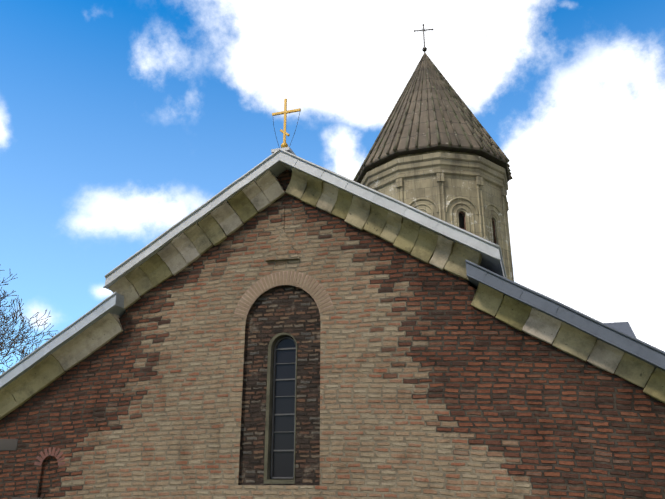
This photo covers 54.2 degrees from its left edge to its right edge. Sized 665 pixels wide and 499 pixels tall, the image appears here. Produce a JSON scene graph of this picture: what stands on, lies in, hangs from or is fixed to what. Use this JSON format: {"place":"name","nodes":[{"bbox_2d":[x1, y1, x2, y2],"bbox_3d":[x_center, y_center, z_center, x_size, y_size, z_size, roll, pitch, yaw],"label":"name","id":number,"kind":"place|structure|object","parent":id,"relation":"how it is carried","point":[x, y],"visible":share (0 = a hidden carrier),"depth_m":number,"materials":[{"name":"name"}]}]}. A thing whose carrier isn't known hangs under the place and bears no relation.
{"place":"outdoors","nodes":[
{"label":"outdoors","id":0,"kind":"place"},
{"bbox_2d":[0,307,55,371],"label":"tree","id":1,"kind":"object","parent":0,"point":[21,351],"visible":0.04,"depth_m":28.95,"materials":[{"name":"brown plant"}]},
{"bbox_2d":[0,0,664,374],"label":"sky","id":2,"kind":"structure","parent":0,"point":[120,120],"materials":[{"name":"blue"}]},
{"bbox_2d":[604,322,635,337],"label":"roof","id":3,"kind":"structure","parent":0,"point":[625,327],"depth_m":22.86,"materials":[{"name":"grey metal"}]},
{"label":"ground","id":4,"kind":"structure","parent":0,"visible":0},
{"bbox_2d":[0,264,17,354],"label":"tree","id":5,"kind":"object","parent":4,"relation":"on","point":[4,296],"visible":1,"depth_m":24.87,"materials":[{"name":"brown plant"}]},
{"bbox_2d":[0,295,57,372],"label":"tree","id":6,"kind":"object","parent":4,"relation":"on","point":[13,323],"visible":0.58,"depth_m":23.92,"materials":[{"name":"brown plant"}]},
{"bbox_2d":[0,170,664,498],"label":"facade wall","id":7,"kind":"structure","parent":4,"relation":"on","point":[417,378],"depth_m":10.23,"materials":[{"name":"brick"}]},
{"bbox_2d":[0,388,18,419],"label":"cornice block","id":8,"kind":"structure","parent":7,"relation":"attached to","point":[8,403],"depth_m":11.72,"materials":[{"name":"stone"}]},
{"bbox_2d":[0,439,42,498],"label":"basalt blocks","id":9,"kind":"structure","parent":7,"relation":"attached to","point":[8,444],"depth_m":11.53,"materials":[{"name":"grey stone"}]},
{"bbox_2d":[4,354,64,405],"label":"cornice block","id":10,"kind":"structure","parent":7,"relation":"attached to","point":[35,379],"depth_m":11.67,"materials":[{"name":"stone"}]},
{"bbox_2d":[52,313,122,370],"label":"cornice block","id":11,"kind":"structure","parent":7,"relation":"attached to","point":[90,340],"depth_m":11.60,"materials":[{"name":"stone"}]},
{"bbox_2d":[108,276,139,308],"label":"cornice block","id":12,"kind":"structure","parent":7,"relation":"attached to","point":[125,287],"depth_m":11.67,"materials":[{"name":"stone"}]},
{"bbox_2d":[125,266,153,295],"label":"cornice block","id":13,"kind":"structure","parent":7,"relation":"attached to","point":[137,278],"depth_m":11.67,"materials":[{"name":"stone"}]},
{"bbox_2d":[139,253,172,286],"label":"cornice block","id":14,"kind":"structure","parent":7,"relation":"attached to","point":[155,269],"depth_m":11.63,"materials":[{"name":"stone"}]},
{"bbox_2d":[157,242,188,275],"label":"cornice block","id":15,"kind":"structure","parent":7,"relation":"attached to","point":[171,256],"depth_m":11.59,"materials":[{"name":"stone"}]},
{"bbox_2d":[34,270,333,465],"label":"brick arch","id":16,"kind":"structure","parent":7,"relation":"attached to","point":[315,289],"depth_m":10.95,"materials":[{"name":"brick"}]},
{"bbox_2d":[170,233,200,264],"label":"cornice block","id":17,"kind":"structure","parent":7,"relation":"attached to","point":[182,243],"depth_m":11.55,"materials":[{"name":"stone"}]},
{"bbox_2d":[184,223,212,254],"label":"cornice block","id":18,"kind":"structure","parent":7,"relation":"attached to","point":[196,235],"depth_m":11.54,"materials":[{"name":"stone"}]},
{"bbox_2d":[198,214,226,245],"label":"cornice block","id":19,"kind":"structure","parent":7,"relation":"attached to","point":[211,228],"depth_m":11.51,"materials":[{"name":"stone"}]},
{"bbox_2d":[210,201,243,235],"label":"cornice block","id":20,"kind":"structure","parent":7,"relation":"attached to","point":[225,216],"depth_m":11.50,"materials":[{"name":"stone"}]},
{"bbox_2d":[227,190,257,222],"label":"cornice block","id":21,"kind":"structure","parent":7,"relation":"attached to","point":[242,205],"depth_m":11.49,"materials":[{"name":"stone"}]},
{"bbox_2d":[242,181,270,211],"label":"cornice block","id":22,"kind":"structure","parent":7,"relation":"attached to","point":[255,195],"depth_m":11.45,"materials":[{"name":"stone"}]},
{"bbox_2d":[255,170,285,203],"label":"cornice block","id":23,"kind":"structure","parent":7,"relation":"attached to","point":[269,185],"depth_m":11.43,"materials":[{"name":"stone"}]},
{"bbox_2d":[264,332,296,483],"bbox_3d":[-0.800,2.493,10.367,0.510,2.345,0.124,-6,-20,16],"label":"window","id":24,"kind":"structure","parent":7,"relation":"in","point":[283,463],"depth_m":10.37,"materials":[{"name":"grey glass"}]},
{"bbox_2d":[265,205,299,260],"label":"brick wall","id":25,"kind":"structure","parent":7,"relation":"attached to","point":[282,248],"depth_m":11.08,"materials":[{"name":"brick"}]},
{"bbox_2d":[271,337,295,478],"bbox_3d":[-0.766,2.499,10.409,0.401,2.220,0.040,-6,-20,16],"label":"window frame","id":26,"kind":"object","parent":7,"relation":"attached to","point":[274,396],"visible":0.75,"depth_m":10.44,"materials":[{"name":"black metal"}]},
{"bbox_2d":[285,167,306,199],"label":"cornice block","id":27,"kind":"structure","parent":7,"relation":"attached to","point":[297,186],"depth_m":11.29,"materials":[{"name":"stone"}]},
{"bbox_2d":[301,174,322,206],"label":"cornice block","id":28,"kind":"structure","parent":7,"relation":"attached to","point":[312,193],"depth_m":11.16,"materials":[{"name":"stone"}]},
{"bbox_2d":[316,182,338,213],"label":"cornice block","id":29,"kind":"structure","parent":7,"relation":"attached to","point":[327,200],"depth_m":11.04,"materials":[{"name":"stone"}]},
{"bbox_2d":[331,189,352,219],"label":"cornice block","id":30,"kind":"structure","parent":7,"relation":"attached to","point":[342,205],"depth_m":10.93,"materials":[{"name":"stone"}]},
{"bbox_2d":[344,196,371,229],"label":"cornice block","id":31,"kind":"structure","parent":7,"relation":"attached to","point":[358,214],"depth_m":10.76,"materials":[{"name":"stone"}]},
{"bbox_2d":[363,203,388,236],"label":"cornice block","id":32,"kind":"structure","parent":7,"relation":"attached to","point":[375,223],"depth_m":10.62,"materials":[{"name":"stone"}]},
{"bbox_2d":[380,211,402,243],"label":"cornice block","id":33,"kind":"structure","parent":7,"relation":"attached to","point":[391,229],"depth_m":10.50,"materials":[{"name":"stone"}]},
{"bbox_2d":[393,217,420,253],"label":"cornice block","id":34,"kind":"structure","parent":7,"relation":"attached to","point":[406,239],"depth_m":10.38,"materials":[{"name":"stone"}]},
{"bbox_2d":[411,227,438,263],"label":"cornice block","id":35,"kind":"structure","parent":7,"relation":"attached to","point":[423,250],"depth_m":10.24,"materials":[{"name":"stone"}]},
{"bbox_2d":[429,234,454,270],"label":"cornice block","id":36,"kind":"structure","parent":7,"relation":"attached to","point":[442,252],"depth_m":10.12,"materials":[{"name":"stone"}]},
{"bbox_2d":[444,242,481,281],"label":"cornice block","id":37,"kind":"structure","parent":7,"relation":"attached to","point":[460,254],"depth_m":10.00,"materials":[{"name":"stone"}]},
{"bbox_2d":[471,282,503,315],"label":"cornice block","id":38,"kind":"structure","parent":7,"relation":"attached to","point":[487,299],"depth_m":9.70,"materials":[{"name":"stone"}]},
{"bbox_2d":[495,295,531,330],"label":"cornice block","id":39,"kind":"structure","parent":7,"relation":"attached to","point":[513,313],"depth_m":9.52,"materials":[{"name":"stone"}]},
{"bbox_2d":[522,308,561,343],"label":"cornice block","id":40,"kind":"structure","parent":7,"relation":"attached to","point":[542,326],"depth_m":9.34,"materials":[{"name":"stone"}]},
{"bbox_2d":[552,322,596,361],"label":"cornice block","id":41,"kind":"structure","parent":7,"relation":"attached to","point":[573,341],"depth_m":9.15,"materials":[{"name":"stone"}]},
{"bbox_2d":[587,340,623,373],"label":"cornice block","id":42,"kind":"structure","parent":7,"relation":"attached to","point":[605,357],"depth_m":8.97,"materials":[{"name":"stone"}]},
{"bbox_2d":[614,353,654,387],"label":"cornice block","id":43,"kind":"structure","parent":7,"relation":"attached to","point":[634,370],"depth_m":8.82,"materials":[{"name":"stone"}]},
{"bbox_2d":[643,367,664,402],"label":"cornice block","id":44,"kind":"structure","parent":7,"relation":"attached to","point":[654,388],"depth_m":8.67,"materials":[{"name":"stone"}]},
{"bbox_3d":[4.352,9.064,25.450,14.800,6.000,33.400,-6,-20,16],"label":"church body","id":45,"kind":"object","parent":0,"visible":0},
{"bbox_2d":[0,147,664,389],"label":"metal roofs","id":46,"kind":"structure","parent":45,"relation":"on","point":[489,271],"depth_m":10.57,"materials":[{"name":"grey metal"}]},
{"bbox_2d":[272,98,300,147],"bbox_3d":[-0.839,-2.227,11.718,0.550,1.130,0.133,-6,-20,16],"label":"gable cross","id":47,"kind":"object","parent":46,"relation":"on","point":[285,112],"visible":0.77,"depth_m":11.74,"materials":[{"name":"gold metal"}]},
{"bbox_2d":[360,150,513,280],"bbox_3d":[4.308,0.824,26.861,6.288,8.100,6.288,-6,-20,16],"label":"drum","id":48,"kind":"object","parent":46,"relation":"on","point":[466,191],"visible":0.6,"depth_m":25.10,"materials":[{"name":"stone"}]},
{"bbox_2d":[353,53,512,182],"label":"conical roof","id":49,"kind":"structure","parent":48,"relation":"on","point":[431,110],"depth_m":26.66,"materials":[{"name":"stone"}]},
{"bbox_2d":[414,24,432,52],"bbox_3d":[4.308,-9.896,30.552,0.917,1.695,0.224,-6,-20,16],"label":"cross","id":50,"kind":"object","parent":49,"relation":"on","point":[424,49],"visible":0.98,"depth_m":30.62,"materials":[{"name":"grey metal"}]}
]}

